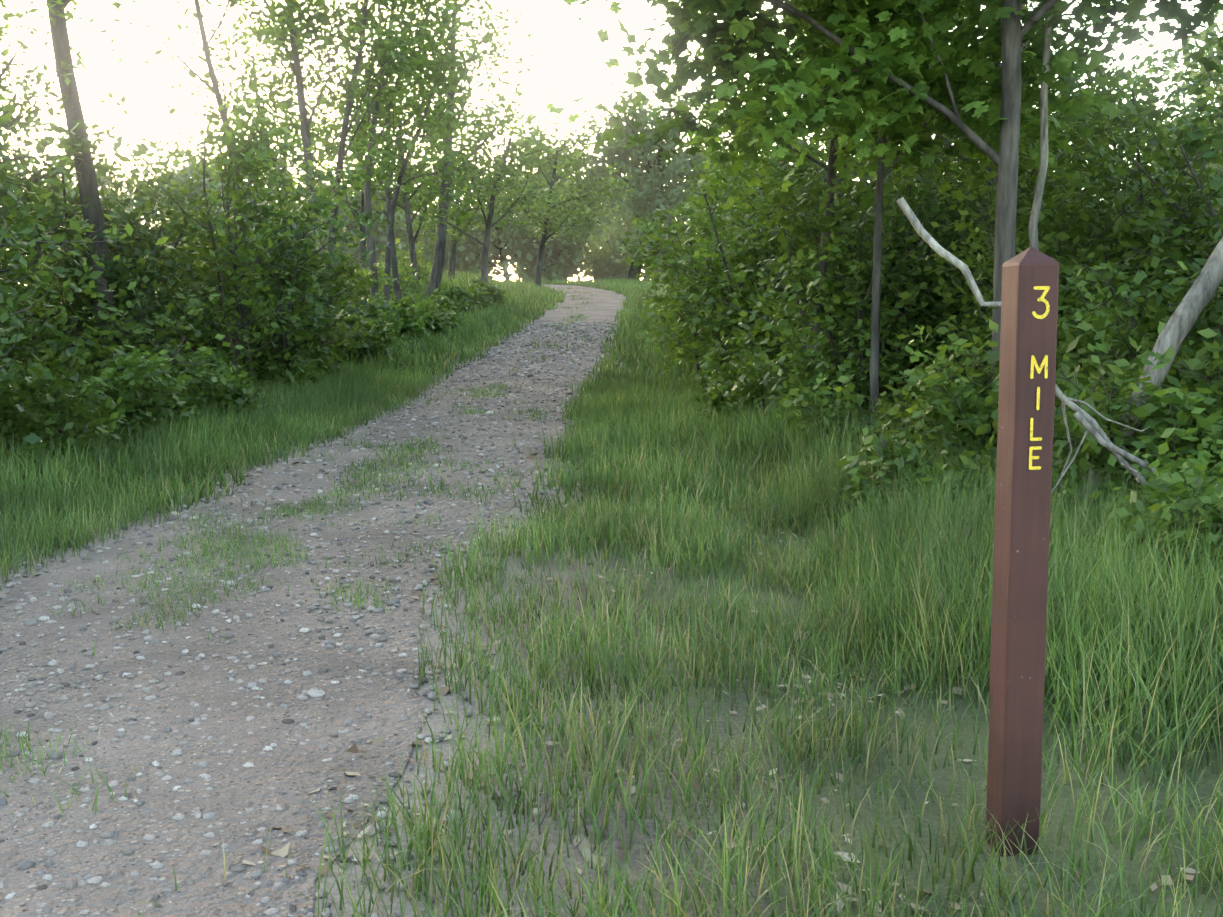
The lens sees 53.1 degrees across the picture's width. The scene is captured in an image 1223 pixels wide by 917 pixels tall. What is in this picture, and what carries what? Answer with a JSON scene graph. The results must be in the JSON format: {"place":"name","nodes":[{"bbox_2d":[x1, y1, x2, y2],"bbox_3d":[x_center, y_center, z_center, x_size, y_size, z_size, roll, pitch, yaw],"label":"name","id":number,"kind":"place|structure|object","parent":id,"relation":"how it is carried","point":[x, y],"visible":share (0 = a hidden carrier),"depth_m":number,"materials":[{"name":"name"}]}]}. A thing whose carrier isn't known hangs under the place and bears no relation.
{"place":"outdoors","nodes":[
{"label":"outdoors","id":0,"kind":"place"},
{"bbox_2d":[0,285,1222,916],"bbox_3d":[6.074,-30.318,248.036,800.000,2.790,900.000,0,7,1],"label":"ground","id":1,"kind":"structure","parent":0,"point":[942,781],"depth_m":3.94,"materials":[{"name":"green plant"}]},
{"bbox_2d":[0,255,74,388],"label":"shrub","id":2,"kind":"object","parent":1,"relation":"on","point":[16,348],"visible":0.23,"depth_m":14.80,"materials":[{"name":"green plant"}]},
{"bbox_2d":[0,131,86,450],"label":"shrub","id":3,"kind":"object","parent":1,"relation":"on","point":[43,210],"visible":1,"depth_m":9.84,"materials":[{"name":"green plant"}]},
{"bbox_2d":[0,145,94,361],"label":"shrub","id":4,"kind":"object","parent":1,"relation":"on","point":[25,198],"visible":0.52,"depth_m":12.25,"materials":[{"name":"green plant"}]},
{"bbox_2d":[5,152,109,248],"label":"tree","id":5,"kind":"object","parent":1,"relation":"on","point":[60,179],"depth_m":117.81,"materials":[{"name":"green plant"}]},
{"bbox_2d":[0,0,133,238],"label":"tree","id":6,"kind":"object","parent":1,"relation":"on","point":[29,112],"visible":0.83,"depth_m":13.74,"materials":[{"name":"green plant"}]},
{"bbox_2d":[0,223,134,385],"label":"shrub","id":7,"kind":"object","parent":1,"relation":"on","point":[42,318],"visible":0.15,"depth_m":16.11,"materials":[{"name":"green plant"}]},
{"bbox_2d":[0,87,142,352],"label":"tall shrub","id":8,"kind":"object","parent":1,"relation":"on","point":[61,107],"visible":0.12,"depth_m":16.11,"materials":[{"name":"green plant"}]},
{"bbox_2d":[0,0,197,400],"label":"shrub","id":9,"kind":"object","parent":1,"relation":"on","point":[16,216],"visible":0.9,"depth_m":10.96,"materials":[{"name":"green plant"}]},
{"bbox_2d":[0,2,198,325],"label":"tall shrub","id":10,"kind":"object","parent":1,"relation":"on","point":[70,138],"visible":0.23,"depth_m":15.67,"materials":[{"name":"green plant"}]},
{"bbox_2d":[26,167,172,267],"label":"tree","id":11,"kind":"object","parent":1,"relation":"on","point":[71,190],"visible":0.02,"depth_m":81.23,"materials":[{"name":"green plant"}]},
{"bbox_2d":[0,96,223,380],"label":"shrub","id":12,"kind":"object","parent":1,"relation":"on","point":[150,273],"visible":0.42,"depth_m":16.02,"materials":[{"name":"green plant"}]},
{"bbox_2d":[94,162,141,215],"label":"tree","id":13,"kind":"object","parent":1,"relation":"on","point":[109,182],"visible":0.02,"depth_m":115.30,"materials":[{"name":"green plant"}]},
{"bbox_2d":[46,0,196,373],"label":"tree","id":14,"kind":"object","parent":1,"relation":"on","point":[87,181],"visible":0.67,"depth_m":15.42,"materials":[{"name":"grey plant"}]},
{"bbox_2d":[4,257,244,417],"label":"shrub","id":15,"kind":"object","parent":1,"relation":"on","point":[148,330],"visible":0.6,"depth_m":15.02,"materials":[{"name":"green plant"}]},
{"bbox_2d":[17,216,240,373],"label":"shrub","id":16,"kind":"object","parent":1,"relation":"on","point":[138,278],"visible":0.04,"depth_m":16.60,"materials":[{"name":"green plant"}]},
{"bbox_2d":[0,22,270,355],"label":"tall shrub","id":17,"kind":"object","parent":1,"relation":"on","point":[169,201],"visible":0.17,"depth_m":17.21,"materials":[{"name":"green plant"}]},
{"bbox_2d":[120,131,194,248],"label":"tree","id":18,"kind":"object","parent":1,"relation":"on","point":[158,149],"visible":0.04,"depth_m":109.03,"materials":[{"name":"green plant"}]},
{"bbox_2d":[23,0,324,368],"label":"tree","id":19,"kind":"object","parent":1,"relation":"on","point":[198,15],"visible":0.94,"depth_m":20.44,"materials":[{"name":"green plant"}]},
{"bbox_2d":[2,85,361,389],"bbox_3d":[-6.166,-2.957,17.572,4.650,4.623,5.395,0,7,1],"label":"shrub","id":20,"kind":"object","parent":1,"relation":"on","point":[211,236],"visible":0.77,"depth_m":17.73,"materials":[{"name":"green plant"}]},
{"bbox_2d":[134,132,262,226],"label":"tree","id":21,"kind":"object","parent":1,"relation":"on","point":[176,174],"visible":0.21,"depth_m":84.16,"materials":[{"name":"green plant"}]},
{"bbox_2d":[138,244,266,365],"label":"shrub","id":22,"kind":"object","parent":1,"relation":"on","point":[212,345],"visible":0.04,"depth_m":18.92,"materials":[{"name":"green plant"}]},
{"bbox_2d":[136,199,307,367],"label":"shrub","id":23,"kind":"object","parent":1,"relation":"on","point":[253,325],"visible":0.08,"depth_m":20.24,"materials":[{"name":"green plant"}]},
{"bbox_2d":[202,145,305,217],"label":"tree","id":24,"kind":"object","parent":1,"relation":"on","point":[265,183],"depth_m":110.07,"materials":[{"name":"green plant"}]},
{"bbox_2d":[174,0,347,247],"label":"tree","id":25,"kind":"object","parent":1,"relation":"on","point":[243,78],"visible":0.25,"depth_m":36.90,"materials":[{"name":"green plant"}]},
{"bbox_2d":[156,111,415,368],"bbox_3d":[-5.306,-3.287,19.830,4.107,4.569,4.634,0,7,1],"label":"shrub","id":26,"kind":"object","parent":1,"relation":"on","point":[296,251],"visible":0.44,"depth_m":19.85,"materials":[{"name":"green plant"}]},
{"bbox_2d":[176,152,398,361],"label":"shrub","id":27,"kind":"object","parent":1,"relation":"on","point":[336,288],"visible":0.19,"depth_m":21.89,"materials":[{"name":"green plant"}]},
{"bbox_2d":[264,281,344,347],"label":"shrub","id":28,"kind":"object","parent":1,"relation":"on","point":[343,318],"depth_m":21.96,"materials":[{"name":"green plant"}]},
{"bbox_2d":[0,284,625,916],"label":"gravel trail","id":29,"kind":"structure","parent":1,"relation":"on","point":[266,774],"depth_m":4.87,"materials":[{"name":"grey gravel"}]},
{"bbox_2d":[0,321,625,916],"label":"gravel stones","id":30,"kind":"object","parent":29,"relation":"on","point":[230,675],"visible":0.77,"depth_m":6.29,"materials":[{"name":"grey gravel"}]},
{"bbox_2d":[302,276,359,323],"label":"shrub","id":31,"kind":"object","parent":1,"relation":"on","point":[340,296],"visible":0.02,"depth_m":27.41,"materials":[{"name":"green plant"}]},
{"bbox_2d":[200,0,472,299],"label":"tree","id":32,"kind":"object","parent":1,"relation":"on","point":[288,19],"visible":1,"depth_m":26.50,"materials":[{"name":"green plant"}]},
{"bbox_2d":[293,155,396,270],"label":"tree","id":33,"kind":"object","parent":1,"relation":"on","point":[345,217],"visible":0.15,"depth_m":80.91,"materials":[{"name":"green plant"}]},
{"bbox_2d":[271,53,454,275],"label":"tree","id":34,"kind":"object","parent":1,"relation":"on","point":[332,103],"visible":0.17,"depth_m":45.41,"materials":[{"name":"green plant"}]},
{"bbox_2d":[335,265,402,304],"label":"shrub","id":35,"kind":"object","parent":1,"relation":"on","point":[368,292],"visible":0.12,"depth_m":33.76,"materials":[{"name":"green plant"}]},
{"bbox_2d":[209,0,531,305],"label":"tree","id":36,"kind":"object","parent":1,"relation":"on","point":[451,197],"visible":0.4,"depth_m":30.83,"materials":[{"name":"green plant"}]},
{"bbox_2d":[318,182,422,250],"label":"tree","id":37,"kind":"object","parent":1,"relation":"on","point":[376,231],"visible":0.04,"depth_m":83.26,"materials":[{"name":"green plant"}]},
{"bbox_2d":[351,236,395,270],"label":"shrub","id":38,"kind":"object","parent":1,"relation":"on","point":[375,243],"visible":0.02,"depth_m":81.19,"materials":[{"name":"green plant"}]},
{"bbox_2d":[354,263,428,297],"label":"shrub","id":39,"kind":"object","parent":1,"relation":"on","point":[404,279],"visible":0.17,"depth_m":39.51,"materials":[{"name":"green plant"}]},
{"bbox_2d":[317,66,489,293],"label":"tree","id":40,"kind":"object","parent":1,"relation":"on","point":[409,221],"visible":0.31,"depth_m":41.62,"materials":[{"name":"green plant"}]},
{"bbox_2d":[377,244,431,275],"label":"shrub","id":41,"kind":"object","parent":1,"relation":"on","point":[382,264],"visible":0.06,"depth_m":48.99,"materials":[{"name":"green plant"}]},
{"bbox_2d":[366,211,457,271],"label":"shrub","id":42,"kind":"object","parent":1,"relation":"on","point":[403,238],"visible":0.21,"depth_m":80.35,"materials":[{"name":"green plant"}]},
{"bbox_2d":[396,249,433,289],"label":"shrub","id":43,"kind":"object","parent":1,"relation":"on","point":[420,268],"visible":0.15,"depth_m":45.11,"materials":[{"name":"green plant"}]},
{"bbox_2d":[320,0,521,310],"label":"tree","id":44,"kind":"object","parent":1,"relation":"on","point":[412,16],"visible":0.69,"depth_m":29.47,"materials":[{"name":"green plant"}]},
{"bbox_2d":[393,162,470,232],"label":"tree","id":45,"kind":"object","parent":1,"relation":"on","point":[418,200],"visible":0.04,"depth_m":110.05,"materials":[{"name":"green plant"}]},
{"bbox_2d":[376,0,551,297],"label":"tree","id":46,"kind":"object","parent":1,"relation":"on","point":[439,256],"visible":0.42,"depth_m":37.08,"materials":[{"name":"green plant"}]},
{"bbox_2d":[398,74,538,283],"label":"tree","id":47,"kind":"object","parent":1,"relation":"on","point":[452,258],"visible":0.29,"depth_m":51.14,"materials":[{"name":"green plant"}]},
{"bbox_2d":[444,230,498,276],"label":"shrub","id":48,"kind":"object","parent":1,"relation":"on","point":[464,267],"visible":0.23,"depth_m":80.99,"materials":[{"name":"green plant"}]},
{"bbox_2d":[377,92,594,284],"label":"tree","id":49,"kind":"object","parent":1,"relation":"on","point":[501,168],"visible":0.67,"depth_m":46.31,"materials":[{"name":"green plant"}]},
{"bbox_2d":[434,158,587,279],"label":"tree","id":50,"kind":"object","parent":1,"relation":"on","point":[498,249],"visible":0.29,"depth_m":77.96,"materials":[{"name":"green plant"}]},
{"bbox_2d":[505,248,533,281],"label":"shrub","id":51,"kind":"object","parent":1,"relation":"on","point":[519,274],"visible":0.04,"depth_m":87.07,"materials":[{"name":"green plant"}]},
{"bbox_2d":[513,217,589,280],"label":"shrub","id":52,"kind":"object","parent":1,"relation":"on","point":[561,248],"visible":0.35,"depth_m":77.03,"materials":[{"name":"green plant"}]},
{"bbox_2d":[495,114,624,281],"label":"tree","id":53,"kind":"object","parent":1,"relation":"on","point":[552,270],"visible":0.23,"depth_m":76.53,"materials":[{"name":"green plant"}]},
{"bbox_2d":[486,121,634,286],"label":"tree","id":54,"kind":"object","parent":1,"relation":"on","point":[550,202],"visible":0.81,"depth_m":54.52,"materials":[{"name":"green plant"}]},
{"bbox_2d":[211,264,983,381],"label":"grass","id":55,"kind":"structure","parent":1,"relation":"on","point":[541,299],"depth_m":30.68,"materials":[{"name":"green plant"}]},
{"bbox_2d":[571,164,626,280],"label":"tree","id":56,"kind":"object","parent":1,"relation":"on","point":[582,247],"visible":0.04,"depth_m":102.45,"materials":[{"name":"green plant"}]},
{"bbox_2d":[581,243,631,280],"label":"shrub","id":57,"kind":"object","parent":1,"relation":"on","point":[604,266],"visible":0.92,"depth_m":80.60,"materials":[{"name":"green plant"}]},
{"bbox_2d":[0,338,1215,515],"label":"grass","id":58,"kind":"structure","parent":1,"relation":"on","point":[178,451],"depth_m":11.98,"materials":[{"name":"green plant"}]},
{"bbox_2d":[7,438,1209,916],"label":"leaf litter","id":59,"kind":"object","parent":1,"relation":"on","point":[353,748],"visible":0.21,"depth_m":4.12,"materials":[{"name":"plant"}]},
{"bbox_2d":[0,277,1222,612],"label":"leafy weeds","id":60,"kind":"object","parent":1,"relation":"on","point":[150,387],"visible":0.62,"depth_m":11.64,"materials":[{"name":"green plant"}]},
{"bbox_2d":[582,115,666,241],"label":"tree","id":61,"kind":"object","parent":1,"relation":"on","point":[601,222],"depth_m":102.67,"materials":[{"name":"green plant"}]},
{"bbox_2d":[581,196,679,272],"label":"tree","id":62,"kind":"object","parent":1,"relation":"on","point":[608,237],"visible":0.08,"depth_m":86.96,"materials":[{"name":"green plant"}]},
{"bbox_2d":[569,77,728,280],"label":"tree","id":63,"kind":"object","parent":1,"relation":"on","point":[645,198],"visible":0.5,"depth_m":74.63,"materials":[{"name":"green plant"}]},
{"bbox_2d":[632,231,681,279],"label":"shrub","id":64,"kind":"object","parent":1,"relation":"on","point":[658,270],"visible":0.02,"depth_m":81.94,"materials":[{"name":"green plant"}]},
{"bbox_2d":[630,177,753,305],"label":"shrub","id":65,"kind":"object","parent":1,"relation":"on","point":[662,222],"visible":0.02,"depth_m":33.88,"materials":[{"name":"green plant"}]},
{"bbox_2d":[621,198,771,325],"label":"shrub","id":66,"kind":"object","parent":1,"relation":"on","point":[639,274],"depth_m":28.01,"materials":[{"name":"green plant"}]},
{"bbox_2d":[614,165,819,386],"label":"shrub","id":67,"kind":"object","parent":1,"relation":"on","point":[669,346],"visible":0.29,"depth_m":20.35,"materials":[{"name":"green plant"}]},
{"bbox_2d":[673,90,792,238],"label":"tree","id":68,"kind":"object","parent":1,"relation":"on","point":[710,153],"depth_m":42.73,"materials":[{"name":"green plant"}]},
{"bbox_2d":[672,151,799,269],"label":"shrub","id":69,"kind":"object","parent":1,"relation":"on","point":[725,215],"depth_m":29.26,"materials":[{"name":"green plant"}]},
{"bbox_2d":[618,146,872,380],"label":"shrub","id":70,"kind":"object","parent":1,"relation":"on","point":[657,232],"visible":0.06,"depth_m":19.75,"materials":[{"name":"green plant"}]},
{"bbox_2d":[640,114,867,390],"bbox_3d":[2.263,-2.776,17.663,3.693,4.250,3.688,0,7,1],"label":"shrub","id":71,"kind":"object","parent":1,"relation":"on","point":[744,255],"visible":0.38,"depth_m":17.55,"materials":[{"name":"green plant"}]},
{"bbox_2d":[698,67,826,212],"bbox_3d":[4.989,-7.770,34.871,3.818,8.165,5.765,-6,9,-39],"label":"tree","id":72,"kind":"object","parent":1,"relation":"on","point":[810,136],"depth_m":35.19,"materials":[{"name":"green plant"}]},
{"bbox_2d":[705,185,867,285],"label":"shrub","id":73,"kind":"object","parent":1,"relation":"on","point":[754,219],"visible":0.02,"depth_m":23.51,"materials":[{"name":"green plant"}]},
{"bbox_2d":[559,0,1039,359],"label":"maple tree","id":74,"kind":"object","parent":1,"relation":"on","point":[847,135],"visible":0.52,"depth_m":11.78,"materials":[{"name":"green plant"}]},
{"bbox_2d":[705,30,917,201],"bbox_3d":[4.836,-6.975,27.847,5.524,9.268,5.199,-2,7,-16],"label":"tree","id":75,"kind":"object","parent":1,"relation":"on","point":[822,150],"depth_m":27.78,"materials":[{"name":"green plant"}]},
{"bbox_2d":[695,153,978,410],"bbox_3d":[2.464,-1.774,13.806,3.046,3.274,3.236,0,7,1],"label":"shrub","id":76,"kind":"object","parent":1,"relation":"on","point":[841,250],"visible":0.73,"depth_m":13.41,"materials":[{"name":"green plant"}]},
{"bbox_2d":[674,1,1079,210],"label":"tree","id":77,"kind":"object","parent":1,"relation":"on","point":[780,33],"visible":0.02,"depth_m":21.88,"materials":[{"name":"green plant"}]},
{"bbox_2d":[727,140,1027,394],"bbox_3d":[3.669,-2.282,15.819,4.050,3.744,3.614,5,9,36],"label":"shrub","id":78,"kind":"object","parent":1,"relation":"on","point":[858,194],"visible":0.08,"depth_m":15.56,"materials":[{"name":"green plant"}]},
{"bbox_2d":[728,0,1036,215],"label":"tree","id":79,"kind":"object","parent":1,"relation":"on","point":[815,136],"visible":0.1,"depth_m":19.35,"materials":[{"name":"green plant"}]},
{"bbox_2d":[545,0,1222,369],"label":"maple tree","id":80,"kind":"object","parent":1,"relation":"on","point":[737,62],"visible":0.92,"depth_m":10.55,"materials":[{"name":"green plant"}]},
{"bbox_2d":[766,132,1028,367],"bbox_3d":[4.259,-2.913,18.818,5.085,4.105,3.746,6,9,40],"label":"shrub","id":81,"kind":"object","parent":1,"relation":"on","point":[866,181],"visible":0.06,"depth_m":18.35,"materials":[{"name":"green plant"}]},
{"bbox_2d":[825,141,982,296],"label":"shrub","id":82,"kind":"object","parent":1,"relation":"on","point":[855,177],"visible":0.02,"depth_m":22.88,"materials":[{"name":"green plant"}]},
{"bbox_2d":[769,146,1069,402],"bbox_3d":[3.460,-2.051,14.287,3.420,3.666,2.981,0,7,1],"label":"shrub","id":83,"kind":"object","parent":1,"relation":"on","point":[914,197],"visible":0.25,"depth_m":13.75,"materials":[{"name":"green plant"}]},
{"bbox_2d":[662,0,1204,419],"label":"maple tree","id":84,"kind":"object","parent":1,"relation":"on","point":[990,45],"visible":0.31,"depth_m":11.38,"materials":[{"name":"green plant"}]},
{"bbox_2d":[878,319,1117,476],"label":"shrub","id":85,"kind":"object","parent":1,"relation":"on","point":[983,369],"visible":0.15,"depth_m":9.39,"materials":[{"name":"green plant"}]},
{"bbox_2d":[870,81,1149,320],"bbox_3d":[7.163,-4.519,22.275,5.100,6.225,4.637,7,10,43],"label":"tree","id":86,"kind":"object","parent":1,"relation":"on","point":[936,180],"depth_m":21.62,"materials":[{"name":"green plant"}]},
{"bbox_2d":[838,0,1201,323],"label":"tree","id":87,"kind":"object","parent":1,"relation":"on","point":[1091,67],"visible":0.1,"depth_m":13.72,"materials":[{"name":"green plant"}]},
{"bbox_2d":[985,247,1058,856],"bbox_3d":[1.132,0.420,3.396,0.116,1.990,0.116,-2,8,-6],"label":"mile marker post","id":88,"kind":"object","parent":1,"relation":"on","point":[1028,338],"visible":0.96,"depth_m":3.33,"materials":[{"name":"paint"}]},
{"bbox_2d":[929,16,1174,323],"bbox_3d":[5.562,-3.140,16.481,3.334,5.355,3.915,-3,8,-24],"label":"tree","id":89,"kind":"object","parent":1,"relation":"on","point":[1072,121],"visible":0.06,"depth_m":15.65,"materials":[{"name":"green plant"}]},
{"bbox_2d":[897,84,1218,382],"bbox_3d":[4.490,-1.974,12.230,3.412,4.012,3.410,4,8,27],"label":"shrub","id":90,"kind":"object","parent":1,"relation":"on","point":[1048,243],"visible":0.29,"depth_m":11.93,"materials":[{"name":"green plant"}]},
{"bbox_2d":[896,14,1222,517],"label":"dead wood","id":91,"kind":"object","parent":1,"relation":"on","point":[1178,326],"visible":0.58,"depth_m":7.80,"materials":[{"name":"grey wood"}]},
{"bbox_2d":[930,261,1222,511],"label":"shrub","id":92,"kind":"object","parent":1,"relation":"on","point":[1198,400],"visible":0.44,"depth_m":7.70,"materials":[{"name":"green plant"}]},
{"bbox_2d":[978,12,1222,380],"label":"shrub","id":93,"kind":"object","parent":1,"relation":"on","point":[1156,193],"visible":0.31,"depth_m":12.86,"materials":[{"name":"green plant"}]},
{"bbox_2d":[993,255,1222,469],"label":"shrub","id":94,"kind":"object","parent":1,"relation":"on","point":[1103,317],"visible":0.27,"depth_m":9.56,"materials":[{"name":"green plant"}]},
{"bbox_2d":[1016,35,1222,294],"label":"tree","id":95,"kind":"object","parent":1,"relation":"on","point":[1123,87],"visible":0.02,"depth_m":18.15,"materials":[{"name":"green plant"}]},
{"bbox_2d":[1019,27,1222,358],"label":"shrub","id":96,"kind":"object","parent":1,"relation":"on","point":[1185,214],"visible":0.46,"depth_m":11.95,"materials":[{"name":"green plant"}]},
{"bbox_2d":[1040,65,1204,257],"bbox_3d":[10.148,-4.839,24.529,4.168,6.092,4.605,0,7,1],"label":"tree","id":97,"kind":"object","parent":1,"relation":"on","point":[1157,121],"depth_m":24.13,"materials":[{"name":"green plant"}]},
{"bbox_2d":[1063,39,1222,329],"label":"shrub","id":98,"kind":"object","parent":1,"relation":"on","point":[1206,130],"visible":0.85,"depth_m":10.90,"materials":[{"name":"green plant"}]},
{"bbox_2d":[1115,126,1222,400],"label":"shrub","id":99,"kind":"object","parent":1,"relation":"on","point":[1216,182],"visible":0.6,"depth_m":8.20,"materials":[{"name":"green plant"}]},
{"bbox_2d":[1133,51,1222,303],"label":"shrub","id":100,"kind":"object","parent":1,"relation":"on","point":[1195,115],"visible":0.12,"depth_m":14.21,"materials":[{"name":"green plant"}]},
{"bbox_2d":[1142,10,1222,250],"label":"tree","id":101,"kind":"object","parent":1,"relation":"on","point":[1202,36],"visible":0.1,"depth_m":61.23,"materials":[{"name":"green plant"}]},
{"bbox_2d":[0,0,1222,285],"label":"sky","id":102,"kind":"structure","parent":0,"point":[570,57],"materials":[{"name":"white"}]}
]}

